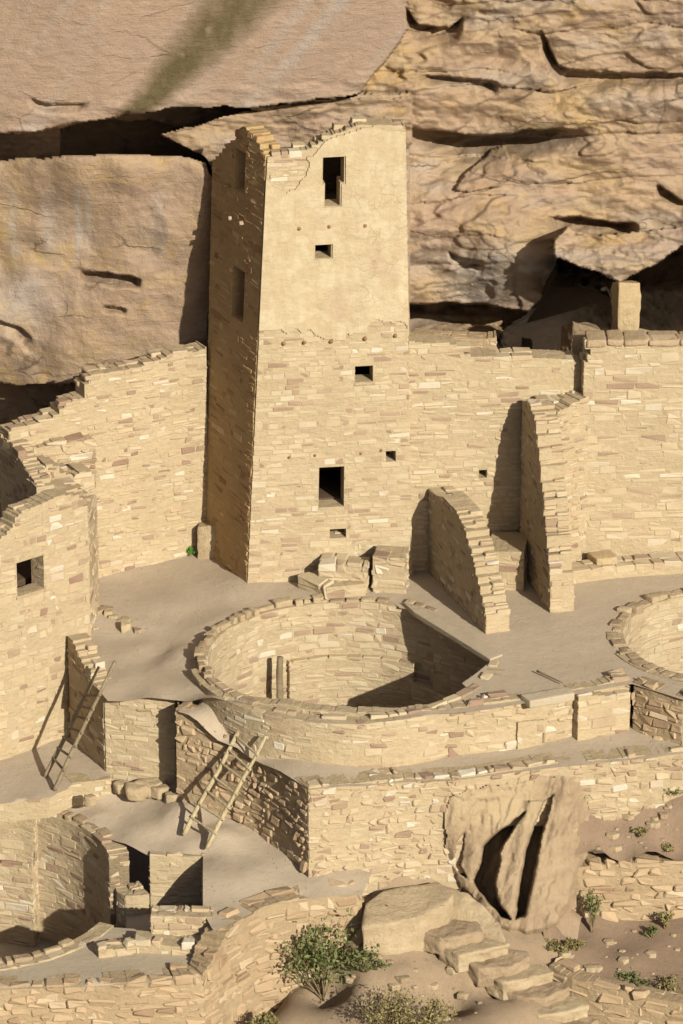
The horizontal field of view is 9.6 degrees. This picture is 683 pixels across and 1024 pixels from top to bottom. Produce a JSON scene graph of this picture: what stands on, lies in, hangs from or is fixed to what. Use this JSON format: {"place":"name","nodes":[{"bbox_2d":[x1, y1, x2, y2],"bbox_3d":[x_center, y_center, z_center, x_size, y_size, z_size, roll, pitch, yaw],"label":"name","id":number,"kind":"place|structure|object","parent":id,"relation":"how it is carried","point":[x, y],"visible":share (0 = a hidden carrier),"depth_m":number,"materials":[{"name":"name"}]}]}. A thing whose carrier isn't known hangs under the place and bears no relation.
{"place":"outdoors","nodes":[
{"label":"outdoors","id":0,"kind":"place"},
{"bbox_2d":[0,940,54,960],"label":"kiva floor","id":1,"kind":"structure","parent":0,"point":[7,949],"depth_m":67.65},
{"bbox_2d":[0,815,204,970],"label":"kiva","id":2,"kind":"structure","parent":1,"relation":"on","point":[61,879],"depth_m":66.91,"materials":[{"name":"stone"}]},
{"bbox_2d":[12,953,32,962],"bbox_3d":[-4.978,6.983,63.347,0.298,0.138,0.169,-8,23,-18],"label":"rim stone","id":3,"kind":"object","parent":2,"relation":"on","point":[18,958],"visible":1,"depth_m":63.28,"materials":[{"name":"stone"}]},
{"bbox_2d":[43,945,61,954],"bbox_3d":[-4.534,6.911,63.607,0.293,0.210,0.128,-14,26,-31],"label":"rim stone","id":4,"kind":"object","parent":2,"relation":"on","point":[52,949],"visible":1,"depth_m":63.53,"materials":[{"name":"stone"}]},
{"bbox_2d":[58,938,73,946],"bbox_3d":[-4.328,6.820,63.789,0.158,0.180,0.233,20,29,40],"label":"rim stone","id":5,"kind":"object","parent":2,"relation":"on","point":[65,942],"visible":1,"depth_m":63.74,"materials":[{"name":"stone"}]},
{"bbox_2d":[73,814,87,824],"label":"rim stone","id":6,"kind":"object","parent":2,"relation":"on","point":[80,819],"visible":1,"depth_m":66.69,"materials":[{"name":"stone"}]},
{"bbox_2d":[0,927,205,989],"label":"kiva ledge floor","id":7,"kind":"structure","parent":2,"relation":"on","point":[85,962],"depth_m":63.20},
{"bbox_2d":[94,934,136,957],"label":"masonry block","id":8,"kind":"structure","parent":7,"relation":"on","point":[114,947],"depth_m":63.49,"materials":[{"name":"stone"}]},
{"bbox_2d":[134,930,200,956],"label":"masonry block","id":9,"kind":"structure","parent":7,"relation":"on","point":[147,942],"depth_m":63.52,"materials":[{"name":"stone"}]},
{"bbox_2d":[150,905,214,935],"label":"masonry block","id":10,"kind":"structure","parent":7,"relation":"on","point":[182,920],"depth_m":63.73,"materials":[{"name":"stone"}]},
{"bbox_2d":[96,827,111,837],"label":"rim stone","id":11,"kind":"object","parent":2,"relation":"on","point":[104,832],"visible":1,"depth_m":66.23,"materials":[{"name":"stone"}]},
{"bbox_2d":[0,736,111,802],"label":"ground","id":12,"kind":"structure","parent":0,"point":[22,777],"depth_m":67.30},
{"bbox_2d":[43,661,115,790],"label":"wooden ladder","id":13,"kind":"object","parent":12,"relation":"on","point":[91,709],"visible":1,"depth_m":66.57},
{"bbox_2d":[67,632,110,770],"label":"terrace wall","id":14,"kind":"structure","parent":12,"relation":"on","point":[84,660],"depth_m":67.52,"materials":[{"name":"stone"}]},
{"bbox_2d":[67,780,371,930],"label":"courtyard floor","id":15,"kind":"structure","parent":0,"point":[241,862],"depth_m":65.51,"materials":[{"name":"sand"}]},
{"bbox_2d":[0,772,111,822],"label":"stone curb","id":16,"kind":"structure","parent":15,"relation":"on","point":[65,799],"depth_m":66.81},
{"bbox_2d":[84,794,96,806],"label":"fallen stone","id":17,"kind":"object","parent":15,"relation":"on","point":[90,800],"visible":1,"depth_m":66.48,"materials":[{"name":"stone"}]},
{"bbox_2d":[113,779,128,793],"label":"fallen stone","id":18,"kind":"object","parent":15,"relation":"on","point":[118,786],"visible":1,"depth_m":66.90,"materials":[{"name":"stone"}]},
{"bbox_2d":[124,782,148,801],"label":"fallen stone","id":19,"kind":"object","parent":15,"relation":"on","point":[134,791],"visible":1,"depth_m":66.70,"materials":[{"name":"stone"}]},
{"bbox_2d":[104,697,178,784],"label":"terrace wall","id":20,"kind":"structure","parent":15,"relation":"on","point":[138,746],"depth_m":66.85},
{"bbox_2d":[134,777,162,797],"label":"fallen stone","id":21,"kind":"object","parent":15,"relation":"on","point":[152,781],"visible":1,"depth_m":66.88,"materials":[{"name":"stone"}]},
{"bbox_2d":[150,784,169,799],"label":"fallen stone","id":22,"kind":"object","parent":15,"relation":"on","point":[158,792],"visible":1,"depth_m":66.73,"materials":[{"name":"stone"}]},
{"bbox_2d":[164,791,176,802],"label":"fallen stone","id":23,"kind":"object","parent":15,"relation":"on","point":[170,796],"visible":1,"depth_m":66.56,"materials":[{"name":"stone"}]},
{"bbox_2d":[182,697,267,848],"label":"wooden ladder","id":24,"kind":"object","parent":15,"relation":"on","point":[207,791],"visible":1,"depth_m":65.38,"materials":[{"name":"brown wood"}]},
{"bbox_2d":[175,701,322,875],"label":"retaining wall","id":25,"kind":"structure","parent":15,"relation":"on","point":[269,805],"depth_m":65.75,"materials":[{"name":"stone"}]},
{"bbox_2d":[0,0,682,424],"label":"cliff","id":26,"kind":"structure","parent":0,"point":[544,158],"depth_m":70.75,"materials":[{"name":"stone"}]},
{"bbox_2d":[125,701,603,897],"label":"ground","id":27,"kind":"structure","parent":0,"point":[139,871],"depth_m":71.98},
{"bbox_2d":[0,878,363,1023],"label":"retaining wall","id":28,"kind":"structure","parent":27,"relation":"on","point":[239,962],"depth_m":63.38,"materials":[{"name":"stone"}]},
{"bbox_2d":[86,553,682,716],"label":"plaza","id":29,"kind":"structure","parent":0,"point":[177,608],"depth_m":68.56,"materials":[{"name":"soil"}]},
{"bbox_2d":[0,433,53,516],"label":"masonry wall","id":30,"kind":"structure","parent":29,"relation":"on","point":[15,455],"depth_m":68.82,"materials":[{"name":"stone"}]},
{"bbox_2d":[0,486,90,759],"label":"stone room","id":31,"kind":"object","parent":29,"relation":"on","point":[44,588],"visible":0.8,"depth_m":67.41,"materials":[{"name":"stone"}]},
{"bbox_2d":[26,477,88,497],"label":"broken wall","id":32,"kind":"structure","parent":29,"relation":"on","point":[34,488],"depth_m":68.37,"materials":[{"name":"stone"}]},
{"bbox_2d":[19,455,97,537],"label":"broken wall","id":33,"kind":"structure","parent":29,"relation":"on","point":[80,473],"depth_m":68.90,"materials":[{"name":"stone"}]},
{"bbox_2d":[29,432,99,579],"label":"broken wall","id":34,"kind":"structure","parent":29,"relation":"on","point":[74,447],"depth_m":69.39,"materials":[{"name":"stone"}]},
{"bbox_2d":[76,490,99,637],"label":"masonry wall","id":35,"kind":"structure","parent":29,"relation":"on","point":[93,545],"depth_m":68.61,"materials":[{"name":"stone"}]},
{"bbox_2d":[0,341,207,577],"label":"masonry wall","id":36,"kind":"structure","parent":29,"relation":"on","point":[141,421],"depth_m":70.30,"materials":[{"name":"stone"}]},
{"bbox_2d":[120,621,130,632],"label":"rubble stone","id":37,"kind":"object","parent":29,"relation":"on","point":[125,626],"visible":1,"depth_m":68.81,"materials":[{"name":"stone"}]},
{"bbox_2d":[197,521,215,558],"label":"stone plinth","id":38,"kind":"structure","parent":29,"relation":"on","point":[206,533],"depth_m":71.11,"materials":[{"name":"stone"}]},
{"bbox_2d":[205,116,412,582],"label":"stone tower","id":39,"kind":"structure","parent":29,"relation":"on","point":[308,437],"depth_m":68.89,"materials":[{"name":"stone"}]},
{"bbox_2d":[298,540,371,599],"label":"stone rubble","id":40,"kind":"structure","parent":29,"relation":"on","point":[339,575],"depth_m":69.55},
{"bbox_2d":[371,545,409,593],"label":"stone block","id":41,"kind":"structure","parent":29,"relation":"on","point":[390,571],"depth_m":69.57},
{"bbox_2d":[402,602,501,662],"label":"kiva rim","id":42,"kind":"structure","parent":29,"relation":"on","point":[478,647],"depth_m":67.94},
{"bbox_2d":[428,486,510,633],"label":"fin wall","id":43,"kind":"structure","parent":29,"relation":"on","point":[463,566],"depth_m":68.63,"materials":[{"name":"stone"}]},
{"bbox_2d":[408,332,580,570],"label":"masonry wall","id":44,"kind":"structure","parent":29,"relation":"on","point":[465,403],"depth_m":69.64,"materials":[{"name":"stone"}]},
{"bbox_2d":[413,328,496,347],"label":"parapet wall","id":45,"kind":"structure","parent":44,"relation":"on","point":[488,339],"depth_m":70.55,"materials":[{"name":"stone"}]},
{"bbox_2d":[491,532,527,590],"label":"stone bench","id":46,"kind":"object","parent":29,"relation":"on","point":[510,548],"visible":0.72,"depth_m":69.64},
{"bbox_2d":[519,394,574,612],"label":"fin wall","id":47,"kind":"structure","parent":29,"relation":"on","point":[544,522],"depth_m":68.75,"materials":[{"name":"stone"}]},
{"bbox_2d":[548,390,589,561],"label":"buttress","id":48,"kind":"structure","parent":29,"relation":"on","point":[572,409],"depth_m":69.68,"materials":[{"name":"stone"}]},
{"bbox_2d":[610,639,626,646],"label":"rim stone","id":49,"kind":"object","parent":29,"relation":"on","point":[618,643],"visible":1,"depth_m":67.53,"materials":[{"name":"stone"}]},
{"bbox_2d":[572,551,682,583],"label":"wall footing","id":50,"kind":"object","parent":29,"relation":"on","point":[651,564],"depth_m":70.20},
{"bbox_2d":[587,550,616,565],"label":"stone block","id":51,"kind":"object","parent":50,"relation":"on","point":[600,558],"depth_m":70.15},
{"bbox_2d":[579,331,682,559],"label":"masonry wall","id":52,"kind":"structure","parent":29,"relation":"on","point":[634,504],"depth_m":69.87,"materials":[{"name":"stone"}]},
{"bbox_2d":[585,330,605,347],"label":"coping stone","id":53,"kind":"object","parent":52,"relation":"on","point":[595,338],"visible":1,"depth_m":69.12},
{"bbox_2d":[606,329,622,346],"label":"coping stone","id":54,"kind":"object","parent":52,"relation":"on","point":[614,337],"visible":1,"depth_m":69.18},
{"bbox_2d":[623,330,647,345],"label":"coping stone","id":55,"kind":"object","parent":52,"relation":"on","point":[635,337],"visible":1,"depth_m":69.21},
{"bbox_2d":[648,331,679,345],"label":"coping stone","id":56,"kind":"object","parent":52,"relation":"on","point":[666,342],"visible":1,"depth_m":69.16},
{"bbox_2d":[653,591,667,600],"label":"rim stone","id":57,"kind":"object","parent":29,"relation":"on","point":[662,595],"visible":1,"depth_m":69.37,"materials":[{"name":"stone"}]},
{"bbox_2d":[271,876,583,1023],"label":"hillside","id":58,"kind":"structure","parent":0,"point":[306,1005],"depth_m":64.33,"materials":[{"name":"soil"}]},
{"bbox_2d":[245,1008,279,1023],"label":"bush","id":59,"kind":"object","parent":58,"relation":"on","point":[264,1018],"visible":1,"depth_m":63.73,"materials":[{"name":"green plant"}]},
{"bbox_2d":[278,908,379,1000],"bbox_3d":[-0.182,7.052,64.277,1.538,1.639,1.186,5,23,13],"label":"bush","id":60,"kind":"object","parent":58,"relation":"on","point":[317,963],"visible":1,"depth_m":64.22,"materials":[{"name":"green plant"}]},
{"bbox_2d":[344,945,392,972],"bbox_3d":[0.408,7.109,64.154,0.757,0.438,0.588,-5,23,-13],"label":"bush","id":61,"kind":"object","parent":58,"relation":"on","point":[367,965],"visible":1,"depth_m":64.12,"materials":[{"name":"green plant"}]},
{"bbox_2d":[344,981,425,1023],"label":"bush","id":62,"kind":"object","parent":58,"relation":"on","point":[391,1018],"visible":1,"depth_m":63.07,"materials":[{"name":"green plant"}]},
{"bbox_2d":[388,983,399,991],"bbox_3d":[0.834,7.497,64.126,0.188,0.099,0.164,0,22,0],"label":"loose stone","id":63,"kind":"object","parent":58,"relation":"on","point":[392,988],"visible":0.91,"depth_m":64.07,"materials":[{"name":"stone"}]},
{"bbox_2d":[395,975,410,983],"bbox_3d":[0.963,7.377,64.145,0.215,0.096,0.178,-11,24,-25],"label":"loose stone","id":64,"kind":"object","parent":58,"relation":"on","point":[402,979],"visible":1,"depth_m":64.10,"materials":[{"name":"stone"}]},
{"bbox_2d":[361,882,454,956],"bbox_3d":[0.981,6.586,64.816,1.659,0.979,0.863,-7,23,-18],"label":"flat rock","id":65,"kind":"object","parent":58,"relation":"on","point":[400,920],"visible":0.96,"depth_m":64.50,"materials":[{"name":"stone"}]},
{"bbox_2d":[393,994,460,1023],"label":"bush","id":66,"kind":"object","parent":58,"relation":"on","point":[432,1009],"visible":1,"depth_m":62.79,"materials":[{"name":"green plant"}]},
{"bbox_2d":[457,991,467,999],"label":"loose stone","id":67,"kind":"object","parent":58,"relation":"on","point":[462,995],"visible":1,"depth_m":64.34,"materials":[{"name":"stone"}]},
{"bbox_2d":[450,890,505,941],"bbox_3d":[2.023,6.591,65.011,1.472,0.850,0.490,10,24,23],"label":"sloping rock","id":68,"kind":"object","parent":58,"relation":"on","point":[467,907],"visible":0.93,"depth_m":64.88,"materials":[{"name":"stone"}]},
{"bbox_2d":[301,743,682,895],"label":"retaining wall","id":69,"kind":"structure","parent":58,"relation":"on","point":[384,834],"depth_m":65.04,"materials":[{"name":"stone"}]},
{"bbox_2d":[423,919,598,1023],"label":"rock cut stair","id":70,"kind":"object","parent":58,"relation":"on","point":[499,970],"visible":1,"depth_m":64.38,"materials":[{"name":"stone"}]},
{"bbox_2d":[445,776,589,934],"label":"rock outcrop","id":71,"kind":"object","parent":58,"relation":"on","point":[521,875],"visible":0.99,"depth_m":65.19,"materials":[{"name":"stone"}]},
{"bbox_2d":[178,702,682,789],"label":"terrace floor","id":72,"kind":"structure","parent":0,"point":[205,717],"depth_m":65.53,"materials":[{"name":"soil"}]},
{"bbox_2d":[222,668,631,756],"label":"kiva parapet","id":73,"kind":"structure","parent":72,"relation":"on","point":[488,730],"depth_m":65.50,"materials":[{"name":"stone"}]},
{"bbox_2d":[520,687,574,707],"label":"stone slab","id":74,"kind":"structure","parent":73,"relation":"on","point":[548,697],"depth_m":65.46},
{"bbox_2d":[516,719,545,749],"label":"stone block","id":75,"kind":"object","parent":72,"relation":"on","point":[530,733],"depth_m":65.73,"materials":[{"name":"stone"}]},
{"bbox_2d":[572,688,630,740],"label":"stone buttress","id":76,"kind":"structure","parent":72,"relation":"on","point":[599,713],"depth_m":66.04,"materials":[{"name":"stone"}]},
{"bbox_2d":[631,676,682,744],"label":"kiva parapet","id":77,"kind":"structure","parent":72,"relation":"on","point":[656,715],"depth_m":65.97,"materials":[{"name":"stone"}]},
{"bbox_2d":[543,915,682,993],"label":"dirt slope","id":78,"kind":"structure","parent":0,"point":[667,962],"depth_m":65.29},
{"bbox_2d":[543,938,579,952],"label":"weed","id":79,"kind":"object","parent":78,"relation":"on","point":[564,949],"visible":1,"depth_m":65.03,"materials":[{"name":"green plant"}]},
{"bbox_2d":[561,937,587,950],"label":"weed","id":80,"kind":"object","parent":78,"relation":"on","point":[579,943],"visible":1,"depth_m":65.07,"materials":[{"name":"green plant"}]},
{"bbox_2d":[583,964,595,972],"bbox_3d":[3.974,7.303,64.937,0.224,0.099,0.175,0,22,0],"label":"loose stone","id":81,"kind":"object","parent":78,"relation":"on","point":[590,968],"visible":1,"depth_m":64.87,"materials":[{"name":"stone"}]},
{"bbox_2d":[584,889,602,932],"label":"weed","id":82,"kind":"object","parent":78,"relation":"on","point":[591,905],"visible":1,"depth_m":65.45,"materials":[{"name":"green plant"}]},
{"bbox_2d":[549,956,682,1023],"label":"wall","id":83,"kind":"structure","parent":78,"relation":"on","point":[608,1001],"depth_m":64.42,"materials":[{"name":"stone"}]},
{"bbox_2d":[575,852,682,921],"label":"retaining wall","id":84,"kind":"structure","parent":78,"relation":"on","point":[645,886],"depth_m":65.73,"materials":[{"name":"stone"}]},
{"bbox_2d":[614,967,653,986],"bbox_3d":[4.679,7.441,64.692,0.727,0.200,0.419,16,27,34],"label":"weed","id":85,"kind":"object","parent":78,"relation":"on","point":[630,978],"visible":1,"depth_m":64.69,"materials":[{"name":"green plant"}]},
{"bbox_2d":[642,924,658,938],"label":"weed","id":86,"kind":"object","parent":78,"relation":"on","point":[653,930],"visible":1,"depth_m":65.55,"materials":[{"name":"green plant"}]},
{"bbox_2d":[657,911,674,928],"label":"weed","id":87,"kind":"object","parent":78,"relation":"on","point":[665,919],"visible":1,"depth_m":65.67,"materials":[{"name":"green plant"}]},
{"bbox_2d":[655,974,682,994],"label":"weed","id":88,"kind":"object","parent":78,"relation":"on","point":[670,986],"visible":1,"depth_m":64.50,"materials":[{"name":"green plant"}]},
{"bbox_2d":[575,796,682,860],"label":"dirt slope","id":89,"kind":"structure","parent":0,"point":[592,831],"depth_m":65.73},
{"bbox_2d":[606,831,618,839],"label":"loose stone","id":90,"kind":"object","parent":89,"relation":"on","point":[612,835],"visible":1,"depth_m":65.64,"materials":[{"name":"stone"}]},
{"bbox_2d":[631,826,648,836],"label":"weed","id":91,"kind":"object","parent":89,"relation":"on","point":[640,831],"visible":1,"depth_m":65.67,"materials":[{"name":"green plant"}]},
{"bbox_2d":[659,842,674,851],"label":"weed","id":92,"kind":"object","parent":89,"relation":"on","point":[667,847],"visible":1,"depth_m":65.64,"materials":[{"name":"green plant"}]},
{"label":"upper terrace floor","id":93,"kind":"structure","parent":0,"visible":0},
{"bbox_2d":[572,331,584,356],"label":"stone block","id":94,"kind":"structure","parent":93,"relation":"on","point":[577,343],"depth_m":70.00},
{"bbox_2d":[560,321,599,350],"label":"doorway jamb","id":95,"kind":"object","parent":93,"relation":"on","point":[569,330],"visible":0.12,"depth_m":73.90,"materials":[{"name":"stone"}]},
{"bbox_2d":[611,281,640,331],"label":"stone pillar","id":96,"kind":"structure","parent":93,"relation":"on","point":[626,301],"depth_m":70.00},
{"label":"kiva floor","id":97,"kind":"structure","parent":0,"visible":0},
{"bbox_2d":[191,599,505,767],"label":"kiva","id":98,"kind":"structure","parent":97,"relation":"on","point":[389,654],"depth_m":68.95,"materials":[{"name":"stone"}]},
{"bbox_2d":[194,646,204,658],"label":"rim stone","id":99,"kind":"object","parent":98,"relation":"on","point":[199,651],"visible":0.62,"depth_m":67.12,"materials":[{"name":"stone"}]},
{"bbox_2d":[204,635,214,648],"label":"rim stone","id":100,"kind":"object","parent":98,"relation":"on","point":[209,639],"visible":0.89,"depth_m":67.64,"materials":[{"name":"stone"}]},
{"bbox_2d":[217,620,230,630],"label":"rim stone","id":101,"kind":"object","parent":98,"relation":"on","point":[224,624],"visible":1,"depth_m":68.28,"materials":[{"name":"stone"}]},
{"bbox_2d":[272,597,291,607],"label":"rim stone","id":102,"kind":"object","parent":98,"relation":"on","point":[281,602],"visible":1,"depth_m":69.13,"materials":[{"name":"stone"}]},
{"bbox_2d":[311,593,323,602],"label":"rim stone","id":103,"kind":"object","parent":98,"relation":"on","point":[316,597],"visible":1,"depth_m":69.31,"materials":[{"name":"stone"}]},
{"bbox_2d":[330,598,343,614],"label":"rim stone","id":104,"kind":"object","parent":98,"relation":"on","point":[339,601],"visible":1,"depth_m":69.33,"materials":[{"name":"stone"}]},
{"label":"kiva floor","id":105,"kind":"structure","parent":0,"visible":0},
{"bbox_2d":[616,596,682,710],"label":"kiva","id":106,"kind":"structure","parent":105,"relation":"on","point":[653,633],"depth_m":69.42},
{"bbox_2d":[606,632,619,639],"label":"rim stone","id":107,"kind":"object","parent":106,"relation":"on","point":[612,635],"visible":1,"depth_m":67.86,"materials":[{"name":"stone"}]},
{"bbox_2d":[609,619,622,626],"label":"rim stone","id":108,"kind":"object","parent":106,"relation":"on","point":[617,622],"visible":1,"depth_m":68.31,"materials":[{"name":"stone"}]},
{"bbox_2d":[617,612,630,629],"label":"rim stone","id":109,"kind":"object","parent":106,"relation":"on","point":[625,617],"visible":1,"depth_m":68.54,"materials":[{"name":"stone"}]},
{"bbox_2d":[617,605,631,613],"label":"rim stone","id":110,"kind":"object","parent":106,"relation":"on","point":[623,608],"visible":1,"depth_m":68.78,"materials":[{"name":"stone"}]},
{"bbox_2d":[626,601,643,614],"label":"rim stone","id":111,"kind":"object","parent":106,"relation":"on","point":[637,608],"visible":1,"depth_m":68.91,"materials":[{"name":"stone"}]},
{"bbox_2d":[630,658,647,666],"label":"rim stone","id":112,"kind":"object","parent":106,"relation":"on","point":[639,662],"visible":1,"depth_m":66.79,"materials":[{"name":"stone"}]},
{"bbox_2d":[644,593,658,603],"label":"rim stone","id":113,"kind":"object","parent":106,"relation":"on","point":[651,598],"visible":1,"depth_m":69.22,"materials":[{"name":"stone"}]},
{"bbox_2d":[665,589,682,597],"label":"rim stone","id":114,"kind":"object","parent":106,"relation":"on","point":[675,593],"visible":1,"depth_m":69.52,"materials":[{"name":"stone"}]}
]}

